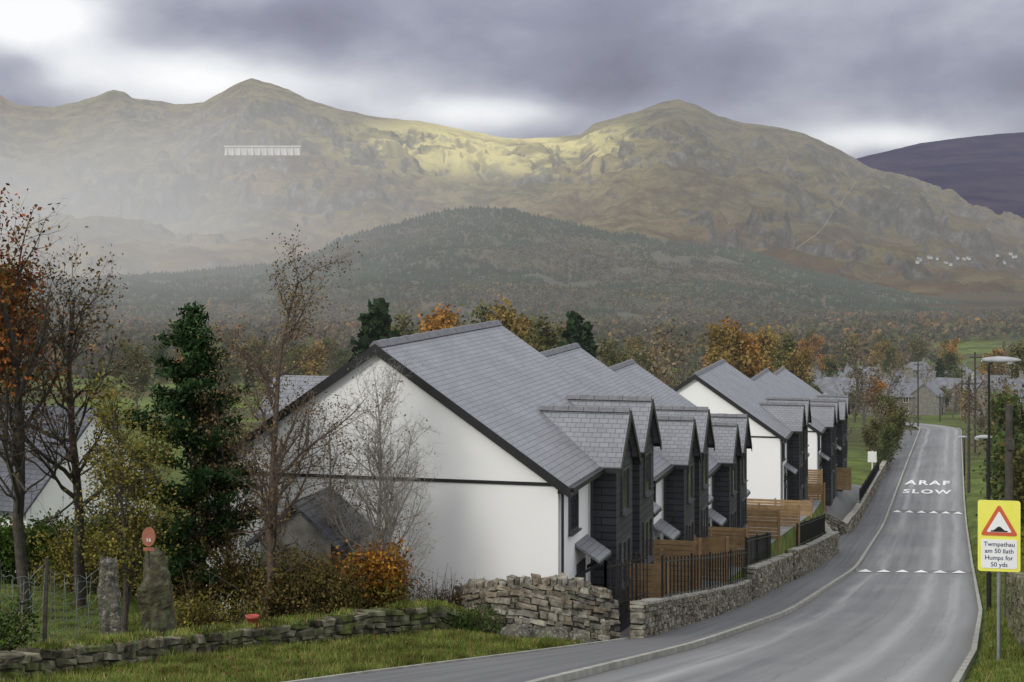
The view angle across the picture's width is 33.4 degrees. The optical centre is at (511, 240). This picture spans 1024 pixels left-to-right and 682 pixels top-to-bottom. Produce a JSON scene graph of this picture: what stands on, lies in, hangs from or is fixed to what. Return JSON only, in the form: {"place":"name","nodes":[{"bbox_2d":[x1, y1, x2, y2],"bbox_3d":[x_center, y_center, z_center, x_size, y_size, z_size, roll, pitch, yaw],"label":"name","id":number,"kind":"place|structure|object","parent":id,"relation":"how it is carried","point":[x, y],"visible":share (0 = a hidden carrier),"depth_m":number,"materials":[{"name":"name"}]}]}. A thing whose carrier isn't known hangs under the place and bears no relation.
{"place":"outdoors","nodes":[
{"label":"outdoors","id":0,"kind":"place"},
{"bbox_2d":[30,208,953,323],"bbox_3d":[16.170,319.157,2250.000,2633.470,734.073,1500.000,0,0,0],"label":"hill","id":1,"kind":"structure","parent":0,"point":[658,256],"depth_m":2037.25,"materials":[{"name":"plant"}]},
{"bbox_2d":[17,205,977,328],"bbox_3d":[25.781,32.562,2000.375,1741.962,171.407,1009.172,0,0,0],"label":"woodland","id":2,"kind":"object","parent":1,"relation":"on","point":[821,283],"visible":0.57,"depth_m":2017.62,"materials":[{"name":"plant"}]},
{"bbox_2d":[0,78,1023,295],"bbox_3d":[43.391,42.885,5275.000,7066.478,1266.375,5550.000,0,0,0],"label":"mountain","id":3,"kind":"structure","parent":0,"point":[143,186],"depth_m":4278.62,"materials":[{"name":"plant"}]},
{"bbox_2d":[224,146,300,154],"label":"dam","id":4,"kind":"structure","parent":3,"relation":"on","point":[262,150],"depth_m":4526.00,"materials":[{"name":"concrete"}]},
{"bbox_2d":[0,292,1023,681],"bbox_3d":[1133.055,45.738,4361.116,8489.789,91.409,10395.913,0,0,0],"label":"ground","id":5,"kind":"structure","parent":0,"point":[858,464],"depth_m":209.56,"materials":[{"name":"plant"}]},
{"bbox_2d":[0,583,53,650],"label":"shrub","id":6,"kind":"object","parent":5,"relation":"on","point":[4,635],"visible":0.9,"depth_m":30.63,"materials":[{"name":"green plant"}]},
{"bbox_2d":[0,255,60,427],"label":"beech tree","id":7,"kind":"object","parent":5,"relation":"on","point":[5,282],"visible":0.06,"depth_m":46.93,"materials":[{"name":"orange plant"}]},
{"bbox_2d":[42,557,48,642],"bbox_3d":[-8.643,6.891,31.601,0.140,2.052,0.087,0,0,0],"label":"fence post","id":8,"kind":"object","parent":5,"relation":"on","point":[45,604],"visible":0.65,"depth_m":31.57,"materials":[{"name":"grey wood"}]},
{"bbox_2d":[0,183,99,612],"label":"maple tree","id":9,"kind":"object","parent":5,"relation":"on","point":[14,358],"visible":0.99,"depth_m":40.28,"materials":[{"name":"brown plant"}]},
{"bbox_2d":[0,563,101,650],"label":"wire fence","id":10,"kind":"object","parent":5,"relation":"on","point":[65,594],"visible":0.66,"depth_m":31.78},
{"bbox_2d":[0,404,164,572],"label":"cottage","id":11,"kind":"structure","parent":5,"relation":"on","point":[51,494],"depth_m":56.73,"materials":[{"name":"paint"}]},
{"bbox_2d":[0,491,164,584],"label":"hedge","id":12,"kind":"object","parent":5,"relation":"on","point":[7,556],"visible":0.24,"depth_m":48.30,"materials":[{"name":"green plant"}]},
{"bbox_2d":[0,226,182,608],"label":"oak tree","id":13,"kind":"object","parent":5,"relation":"on","point":[68,398],"visible":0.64,"depth_m":42.03,"materials":[{"name":"brown plant"}]},
{"bbox_2d":[12,498,174,596],"bbox_3d":[-11.280,8.423,46.201,4.462,2.866,2.886,0,0,0],"label":"shrub","id":14,"kind":"object","parent":5,"relation":"on","point":[64,562],"visible":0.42,"depth_m":45.81,"materials":[{"name":"green plant"}]},
{"bbox_2d":[97,556,123,636],"bbox_3d":[-7.540,6.985,32.198,0.535,2.112,0.391,0,0,0],"label":"stone gatepost","id":15,"kind":"object","parent":5,"relation":"on","point":[109,603],"visible":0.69,"depth_m":32.08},
{"bbox_2d":[60,351,204,631],"bbox_3d":[-8.591,5.674,38.451,2.940,6.463,3.770,0,0,0],"label":"hazel tree","id":16,"kind":"object","parent":5,"relation":"on","point":[114,469],"visible":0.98,"depth_m":38.00,"materials":[{"name":"green plant"}]},
{"bbox_2d":[120,344,157,406],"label":"broadleaf tree","id":17,"kind":"object","parent":5,"relation":"on","point":[142,379],"visible":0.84,"depth_m":403.11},
{"bbox_2d":[0,582,289,671],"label":"grass","id":18,"kind":"structure","parent":5,"relation":"on","point":[130,616],"depth_m":38.97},
{"bbox_2d":[85,513,205,603],"bbox_3d":[-9.044,8.776,48.024,6.723,3.428,4.045,0,0,0],"label":"hedge","id":19,"kind":"object","parent":5,"relation":"on","point":[175,583],"visible":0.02,"depth_m":47.27,"materials":[{"name":"green plant"}]},
{"bbox_2d":[136,547,177,635],"bbox_3d":[-6.921,7.174,33.578,0.855,2.222,0.770,0,0,0],"label":"stone","id":20,"kind":"object","parent":5,"relation":"on","point":[154,591],"visible":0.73,"depth_m":33.39,"materials":[{"name":"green stone"}]},
{"bbox_2d":[146,342,177,386],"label":"broadleaf tree","id":21,"kind":"object","parent":5,"relation":"on","point":[156,354],"visible":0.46,"depth_m":550.08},
{"bbox_2d":[86,300,264,614],"bbox_3d":[-8.049,5.775,41.396,4.399,8.686,4.709,0,0,0],"label":"pine tree","id":22,"kind":"object","parent":5,"relation":"on","point":[194,345],"visible":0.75,"depth_m":40.92,"materials":[{"name":"green plant"}]},
{"bbox_2d":[173,563,275,629],"bbox_3d":[-6.657,8.078,38.063,2.794,1.889,1.773,0,0,-16],"label":"shrub","id":23,"kind":"object","parent":5,"relation":"on","point":[198,614],"visible":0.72,"depth_m":37.90,"materials":[{"name":"green plant"}]},
{"bbox_2d":[167,373,282,619],"bbox_3d":[-6.960,6.271,41.446,2.964,6.452,2.568,0,0,-20],"label":"birch tree","id":24,"kind":"object","parent":5,"relation":"on","point":[216,465],"visible":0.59,"depth_m":41.17,"materials":[{"name":"brown plant"}]},
{"bbox_2d":[172,525,291,624],"bbox_3d":[-6.509,7.976,40.009,3.466,2.505,2.659,0,0,0],"label":"shrub","id":25,"kind":"object","parent":5,"relation":"on","point":[220,584],"visible":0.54,"depth_m":39.95,"materials":[{"name":"green plant"}]},
{"bbox_2d":[0,605,483,680],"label":"stone wall","id":26,"kind":"structure","parent":5,"relation":"on","point":[377,620],"depth_m":33.46,"materials":[{"name":"stone"}]},
{"bbox_2d":[23,597,480,653],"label":"moss tufts","id":27,"kind":"object","parent":26,"relation":"on","point":[127,637],"visible":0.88,"depth_m":33.24,"materials":[{"name":"green plant"}]},
{"bbox_2d":[183,508,370,622],"bbox_3d":[-5.182,7.566,39.228,4.140,3.274,2.706,0,0,31],"label":"shrub","id":28,"kind":"object","parent":5,"relation":"on","point":[308,586],"visible":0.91,"depth_m":38.95,"materials":[{"name":"brown plant"}]},
{"bbox_2d":[191,224,387,619],"bbox_3d":[-5.530,4.354,39.590,4.550,9.480,4.475,0,0,45],"label":"birch tree","id":29,"kind":"object","parent":5,"relation":"on","point":[272,501],"visible":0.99,"depth_m":39.50,"materials":[{"name":"brown plant"}]},
{"bbox_2d":[0,626,587,681],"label":"grass","id":30,"kind":"structure","parent":5,"relation":"on","point":[340,664],"depth_m":31.42,"materials":[{"name":"plant"}]},
{"bbox_2d":[246,488,374,616],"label":"shed","id":31,"kind":"structure","parent":5,"relation":"on","point":[302,525],"depth_m":40.44,"materials":[{"name":"stone"}]},
{"bbox_2d":[292,339,332,375],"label":"broadleaf tree","id":32,"kind":"object","parent":5,"relation":"on","point":[316,366],"visible":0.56,"depth_m":458.65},
{"bbox_2d":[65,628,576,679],"bbox_3d":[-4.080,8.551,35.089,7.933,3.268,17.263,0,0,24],"label":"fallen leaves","id":33,"kind":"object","parent":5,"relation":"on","point":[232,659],"visible":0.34,"depth_m":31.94,"materials":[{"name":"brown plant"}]},
{"bbox_2d":[258,547,418,614],"bbox_3d":[-3.964,8.282,39.998,3.954,2.278,2.573,0,0,0],"label":"shrub","id":34,"kind":"object","parent":5,"relation":"on","point":[381,597],"visible":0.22,"depth_m":39.67,"materials":[{"name":"brown plant"}]},
{"bbox_2d":[299,374,391,554],"bbox_3d":[-4.129,6.394,41.094,2.192,6.340,2.184,0,0,-36],"label":"birch tree","id":35,"kind":"object","parent":5,"relation":"on","point":[330,476],"visible":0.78,"depth_m":40.88,"materials":[{"name":"brown plant"}]},
{"bbox_2d":[282,524,426,608],"bbox_3d":[-3.717,7.753,40.044,3.466,2.827,2.714,0,0,0],"label":"shrub","id":36,"kind":"object","parent":5,"relation":"on","point":[374,564],"visible":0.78,"depth_m":39.90,"materials":[{"name":"orange plant"}]},
{"bbox_2d":[348,313,374,361],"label":"conifer tree","id":37,"kind":"object","parent":5,"relation":"on","point":[363,318],"visible":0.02,"depth_m":154.86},
{"bbox_2d":[302,349,444,597],"bbox_3d":[-3.285,6.014,41.059,3.695,6.988,3.651,0,0,0],"label":"rowan tree","id":38,"kind":"object","parent":5,"relation":"on","point":[387,518],"visible":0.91,"depth_m":40.69,"materials":[{"name":"grey plant"}]},
{"bbox_2d":[355,297,399,349],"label":"conifer tree","id":39,"kind":"object","parent":5,"relation":"on","point":[378,309],"visible":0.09,"depth_m":149.49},
{"bbox_2d":[386,310,424,336],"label":"broadleaf tree","id":40,"kind":"object","parent":5,"relation":"on","point":[402,328],"visible":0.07,"depth_m":298.93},
{"bbox_2d":[401,556,465,607],"bbox_3d":[-2.236,8.661,41.469,3.003,2.659,2.282,0,0,-15],"label":"shrub","id":41,"kind":"object","parent":5,"relation":"on","point":[421,592],"visible":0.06,"depth_m":41.52,"materials":[{"name":"brown plant"}]},
{"bbox_2d":[206,320,661,632],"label":"house","id":42,"kind":"structure","parent":5,"relation":"on","point":[546,464],"depth_m":43.48,"materials":[{"name":"paint"}]},
{"bbox_2d":[568,490,581,536],"bbox_3d":[1.598,6.950,43.559,0.140,1.020,1.100,0,0,15],"label":"window","id":43,"kind":"structure","parent":42,"relation":"in","point":[573,503],"depth_m":43.61,"materials":[{"name":"black glass"}]},
{"bbox_2d":[416,304,458,332],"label":"broadleaf tree","id":44,"kind":"object","parent":5,"relation":"on","point":[440,321],"visible":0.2,"depth_m":248.53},
{"bbox_2d":[284,638,628,681],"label":"kerb","id":45,"kind":"structure","parent":5,"relation":"on","point":[412,666],"depth_m":31.54,"materials":[{"name":"concrete"}]},
{"bbox_2d":[442,596,511,634],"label":"shrub","id":46,"kind":"object","parent":5,"relation":"on","point":[473,625],"visible":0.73,"depth_m":39.60,"materials":[{"name":"green plant"}]},
{"bbox_2d":[456,299,507,326],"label":"broadleaf tree","id":47,"kind":"object","parent":5,"relation":"on","point":[482,312],"visible":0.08,"depth_m":280.09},
{"bbox_2d":[483,293,539,345],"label":"broadleaf tree","id":48,"kind":"object","parent":5,"relation":"on","point":[504,313],"visible":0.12,"depth_m":258.88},
{"bbox_2d":[3,299,1023,379],"bbox_3d":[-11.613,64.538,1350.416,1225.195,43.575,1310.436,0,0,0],"label":"woodland","id":49,"kind":"object","parent":5,"relation":"on","point":[901,326],"visible":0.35,"depth_m":1209.45,"materials":[{"name":"plant"}]},
{"bbox_2d":[500,623,530,638],"bbox_3d":[0.107,8.977,39.008,0.568,0.423,0.681,0,0,-41],"label":"boulder","id":50,"kind":"object","parent":5,"relation":"on","point":[515,630],"visible":0.68,"depth_m":38.86,"materials":[{"name":"stone"}]},
{"bbox_2d":[454,572,620,641],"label":"stone wall","id":51,"kind":"structure","parent":5,"relation":"on","point":[561,600],"depth_m":40.29,"materials":[{"name":"stone"}]},
{"bbox_2d":[511,309,566,351],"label":"broadleaf tree","id":52,"kind":"object","parent":5,"relation":"on","point":[547,340],"visible":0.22,"depth_m":228.94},
{"bbox_2d":[557,310,596,356],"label":"conifer tree","id":53,"kind":"object","parent":5,"relation":"on","point":[573,333],"visible":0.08,"depth_m":169.60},
{"bbox_2d":[596,337,636,366],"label":"broadleaf tree","id":54,"kind":"object","parent":5,"relation":"on","point":[611,357],"visible":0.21,"depth_m":354.69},
{"bbox_2d":[540,343,714,586],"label":"house","id":55,"kind":"structure","parent":5,"relation":"on","point":[683,499],"depth_m":58.63,"materials":[{"name":"stone"}]},
{"bbox_2d":[624,342,661,377],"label":"broadleaf tree","id":56,"kind":"object","parent":5,"relation":"on","point":[645,364],"visible":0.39,"depth_m":454.10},
{"bbox_2d":[631,322,699,388],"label":"broadleaf tree","id":57,"kind":"object","parent":5,"relation":"on","point":[664,374],"visible":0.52,"depth_m":224.40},
{"bbox_2d":[609,359,751,552],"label":"house","id":58,"kind":"structure","parent":5,"relation":"on","point":[729,492],"depth_m":70.11,"materials":[{"name":"stone"}]},
{"bbox_2d":[629,579,752,637],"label":"stone wall","id":59,"kind":"structure","parent":5,"relation":"on","point":[649,617],"depth_m":46.94,"materials":[{"name":"stone"}]},
{"bbox_2d":[604,560,631,610],"bbox_3d":[2.570,8.507,41.297,0.703,1.609,0.072,0,0,13],"label":"metal railing","id":60,"kind":"object","parent":59,"relation":"on","point":[605,575],"visible":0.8,"depth_m":41.26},
{"bbox_2d":[628,562,668,609],"bbox_3d":[3.776,9.530,47.106,1.190,1.340,0.174,0,0,15],"label":"timber fence","id":61,"kind":"object","parent":59,"relation":"on","point":[656,571],"visible":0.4,"depth_m":47.04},
{"bbox_2d":[654,539,701,593],"bbox_3d":[4.881,10.130,52.605,1.940,1.940,0.174,0,0,15],"label":"timber fence","id":62,"kind":"object","parent":59,"relation":"on","point":[695,548],"visible":0.36,"depth_m":52.50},
{"bbox_2d":[661,549,746,596],"bbox_3d":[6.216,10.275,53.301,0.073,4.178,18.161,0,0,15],"label":"metal railing","id":63,"kind":"object","parent":59,"relation":"on","point":[731,554],"visible":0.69,"depth_m":51.22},
{"bbox_2d":[644,308,745,387],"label":"broadleaf tree","id":64,"kind":"object","parent":5,"relation":"on","point":[663,368],"visible":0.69,"depth_m":212.41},
{"bbox_2d":[526,427,919,681],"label":"kerb","id":65,"kind":"structure","parent":5,"relation":"on","point":[589,670],"depth_m":39.46,"materials":[{"name":"concrete"}]},
{"bbox_2d":[698,320,765,377],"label":"broadleaf tree","id":66,"kind":"object","parent":5,"relation":"on","point":[723,340],"visible":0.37,"depth_m":258.96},
{"bbox_2d":[619,484,861,638],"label":"paved yard","id":67,"kind":"structure","parent":5,"relation":"on","point":[841,507],"depth_m":125.62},
{"bbox_2d":[607,553,647,608],"bbox_3d":[2.896,8.660,43.002,0.078,1.816,3.580,0,0,21],"label":"metal railing","id":68,"kind":"object","parent":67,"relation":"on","point":[636,597],"visible":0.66,"depth_m":43.73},
{"bbox_2d":[694,535,728,581],"bbox_3d":[6.842,10.930,58.708,1.240,1.540,0.174,0,0,15],"label":"timber fence","id":69,"kind":"object","parent":67,"relation":"on","point":[712,542],"visible":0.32,"depth_m":58.63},
{"bbox_2d":[709,526,747,564],"bbox_3d":[7.923,11.680,64.214,1.940,1.940,0.174,0,0,15],"label":"timber fence","id":70,"kind":"object","parent":67,"relation":"on","point":[736,538],"visible":0.2,"depth_m":64.07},
{"bbox_2d":[673,359,811,504],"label":"house","id":71,"kind":"structure","parent":5,"relation":"on","point":[777,460],"depth_m":96.14,"materials":[{"name":"paint"}]},
{"bbox_2d":[713,316,771,378],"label":"broadleaf tree","id":72,"kind":"object","parent":5,"relation":"on","point":[755,349],"visible":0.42,"depth_m":260.56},
{"bbox_2d":[747,509,779,552],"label":"timber fence","id":73,"kind":"object","parent":5,"relation":"on","point":[765,524],"visible":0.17,"depth_m":75.51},
{"bbox_2d":[751,325,780,372],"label":"broadleaf tree","id":74,"kind":"object","parent":5,"relation":"on","point":[766,342],"visible":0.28,"depth_m":299.56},
{"bbox_2d":[747,553,792,599],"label":"stone wall","id":75,"kind":"structure","parent":5,"relation":"on","point":[766,576],"depth_m":68.29,"materials":[{"name":"stone"}]},
{"bbox_2d":[745,532,770,566],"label":"metal railing","id":76,"kind":"object","parent":75,"relation":"on","point":[760,548],"visible":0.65,"depth_m":67.14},
{"bbox_2d":[747,503,799,546],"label":"timber fence","id":77,"kind":"object","parent":5,"relation":"on","point":[789,514],"visible":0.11,"depth_m":83.22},
{"bbox_2d":[747,498,811,519],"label":"timber fence","id":78,"kind":"object","parent":5,"relation":"on","point":[805,506],"visible":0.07,"depth_m":91.60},
{"bbox_2d":[765,331,799,372],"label":"broadleaf tree","id":79,"kind":"object","parent":5,"relation":"on","point":[780,356],"visible":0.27,"depth_m":330.66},
{"bbox_2d":[772,346,816,385],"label":"broadleaf tree","id":80,"kind":"object","parent":5,"relation":"on","point":[801,371],"visible":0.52,"depth_m":319.33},
{"bbox_2d":[751,368,839,505],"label":"house","id":81,"kind":"structure","parent":5,"relation":"on","point":[822,438],"depth_m":122.31,"materials":[{"name":"stone"}]},
{"bbox_2d":[773,366,849,490],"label":"house","id":82,"kind":"structure","parent":5,"relation":"on","point":[796,382],"depth_m":136.88,"materials":[{"name":"stone"}]},
{"bbox_2d":[787,531,838,579],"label":"stone wall","id":83,"kind":"structure","parent":5,"relation":"on","point":[813,554],"depth_m":87.41,"materials":[{"name":"stone"}]},
{"bbox_2d":[796,513,824,546],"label":"metal railing","id":84,"kind":"object","parent":83,"relation":"on","point":[812,529],"visible":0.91,"depth_m":88.84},
{"bbox_2d":[816,371,878,408],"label":"village house","id":85,"kind":"structure","parent":5,"relation":"on","point":[830,385],"depth_m":395.06,"materials":[{"name":"stone"}]},
{"bbox_2d":[808,454,891,534],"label":"stone wall","id":86,"kind":"structure","parent":5,"relation":"on","point":[849,522],"depth_m":125.34,"materials":[{"name":"stone"}]},
{"bbox_2d":[834,331,885,422],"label":"broadleaf tree","id":87,"kind":"object","parent":5,"relation":"on","point":[857,386],"visible":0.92,"depth_m":298.17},
{"bbox_2d":[837,357,892,431],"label":"broadleaf tree","id":88,"kind":"object","parent":5,"relation":"on","point":[864,406],"visible":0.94,"depth_m":235.46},
{"bbox_2d":[858,416,884,455],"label":"broadleaf tree","id":89,"kind":"object","parent":5,"relation":"on","point":[874,427],"visible":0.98,"depth_m":184.72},
{"bbox_2d":[873,423,898,467],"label":"broadleaf tree","id":90,"kind":"object","parent":5,"relation":"on","point":[887,438],"visible":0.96,"depth_m":174.55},
{"bbox_2d":[860,375,914,414],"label":"village house","id":91,"kind":"structure","parent":5,"relation":"on","point":[908,390],"depth_m":365.54,"materials":[{"name":"stone"}]},
{"bbox_2d":[872,342,915,416],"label":"broadleaf tree","id":92,"kind":"object","parent":5,"relation":"on","point":[894,379],"visible":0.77,"depth_m":329.90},
{"bbox_2d":[876,394,911,447],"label":"broadleaf tree","id":93,"kind":"object","parent":5,"relation":"on","point":[901,417],"visible":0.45,"depth_m":204.95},
{"bbox_2d":[906,333,929,361],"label":"broadleaf tree","id":94,"kind":"object","parent":5,"relation":"on","point":[918,354],"visible":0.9,"depth_m":754.77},
{"bbox_2d":[910,375,944,414],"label":"village house","id":95,"kind":"structure","parent":5,"relation":"on","point":[929,391],"depth_m":363.84,"materials":[{"name":"stone"}]},
{"bbox_2d":[937,348,968,377],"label":"broadleaf tree","id":96,"kind":"object","parent":5,"relation":"on","point":[953,365],"visible":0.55,"depth_m":564.61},
{"bbox_2d":[951,428,981,681],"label":"kerb","id":97,"kind":"structure","parent":5,"relation":"on","point":[965,667],"depth_m":45.79,"materials":[{"name":"concrete"}]},
{"bbox_2d":[961,376,976,493],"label":"telegraph pole","id":98,"kind":"object","parent":5,"relation":"on","point":[968,450],"visible":0.91,"depth_m":149.90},
{"bbox_2d":[952,371,1006,457],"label":"broadleaf tree","id":99,"kind":"object","parent":5,"relation":"on","point":[974,415],"visible":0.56,"depth_m":169.90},
{"bbox_2d":[962,543,1023,681],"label":"grass","id":100,"kind":"structure","parent":5,"relation":"on","point":[982,666],"depth_m":35.69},
{"bbox_2d":[972,384,1023,500],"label":"broadleaf tree","id":101,"kind":"object","parent":5,"relation":"on","point":[1006,386],"visible":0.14,"depth_m":139.66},
{"bbox_2d":[973,372,1023,419],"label":"village house","id":102,"kind":"structure","parent":5,"relation":"on","point":[1019,382],"depth_m":322.74,"materials":[{"name":"stone"}]},
{"bbox_2d":[978,500,1019,660],"bbox_3d":[9.126,6.540,31.980,0.770,3.356,0.115,0,0,12],"label":"warning sign","id":103,"kind":"object","parent":5,"relation":"on","point":[999,536],"visible":0.98,"depth_m":31.94,"materials":[{"name":"metal"}]},
{"bbox_2d":[975,429,1023,567],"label":"broadleaf tree","id":104,"kind":"object","parent":5,"relation":"on","point":[1000,449],"visible":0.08,"depth_m":84.40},
{"bbox_2d":[977,391,1023,499],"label":"broadleaf tree","id":105,"kind":"object","parent":5,"relation":"on","point":[999,408],"visible":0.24,"depth_m":109.69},
{"bbox_2d":[981,356,1020,609],"bbox_3d":[16.805,8.434,58.600,1.350,8.925,0.358,0,0,0],"label":"street lamp","id":106,"kind":"object","parent":5,"relation":"on","point":[1002,359],"visible":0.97,"depth_m":58.55,"materials":[{"name":"black metal"}]},
{"bbox_2d":[990,441,1023,560],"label":"broadleaf tree","id":107,"kind":"object","parent":5,"relation":"on","point":[1018,482],"visible":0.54,"depth_m":74.80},
{"bbox_2d":[1004,404,1014,618],"bbox_3d":[14.566,8.115,49.969,0.277,6.630,0.338,0,0,0],"label":"telegraph pole","id":108,"kind":"object","parent":5,"relation":"on","point":[1009,444],"visible":0.54,"depth_m":49.91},
{"bbox_2d":[1001,339,1023,378],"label":"broadleaf tree","id":109,"kind":"object","parent":5,"relation":"on","point":[1017,352],"visible":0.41,"depth_m":380.60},
{"bbox_2d":[1006,570,1023,650],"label":"stone wall","id":110,"kind":"structure","parent":5,"relation":"on","point":[1015,601],"depth_m":39.41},
{"bbox_2d":[0,0,1023,158],"label":"sky","id":111,"kind":"structure","parent":0,"point":[860,78],"materials":[{"name":"grey"}]},
{"bbox_2d":[307,430,918,681],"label":"pavement","id":112,"kind":"structure","parent":0,"point":[853,546],"depth_m":40.86,"materials":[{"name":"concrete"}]},
{"bbox_2d":[565,422,978,681],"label":"road","id":113,"kind":"structure","parent":0,"point":[854,626],"depth_m":51.91,"materials":[{"name":"asphalt"}]},
{"bbox_2d":[855,569,969,572],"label":"road marking","id":114,"kind":"object","parent":113,"relation":"on","point":[912,571],"visible":1,"depth_m":86.97,"materials":[{"name":"paint"}]},
{"bbox_2d":[857,132,1023,217],"bbox_3d":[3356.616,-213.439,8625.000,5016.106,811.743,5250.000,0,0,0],"label":"mountain","id":115,"kind":"structure","parent":0,"point":[986,170],"depth_m":8249.29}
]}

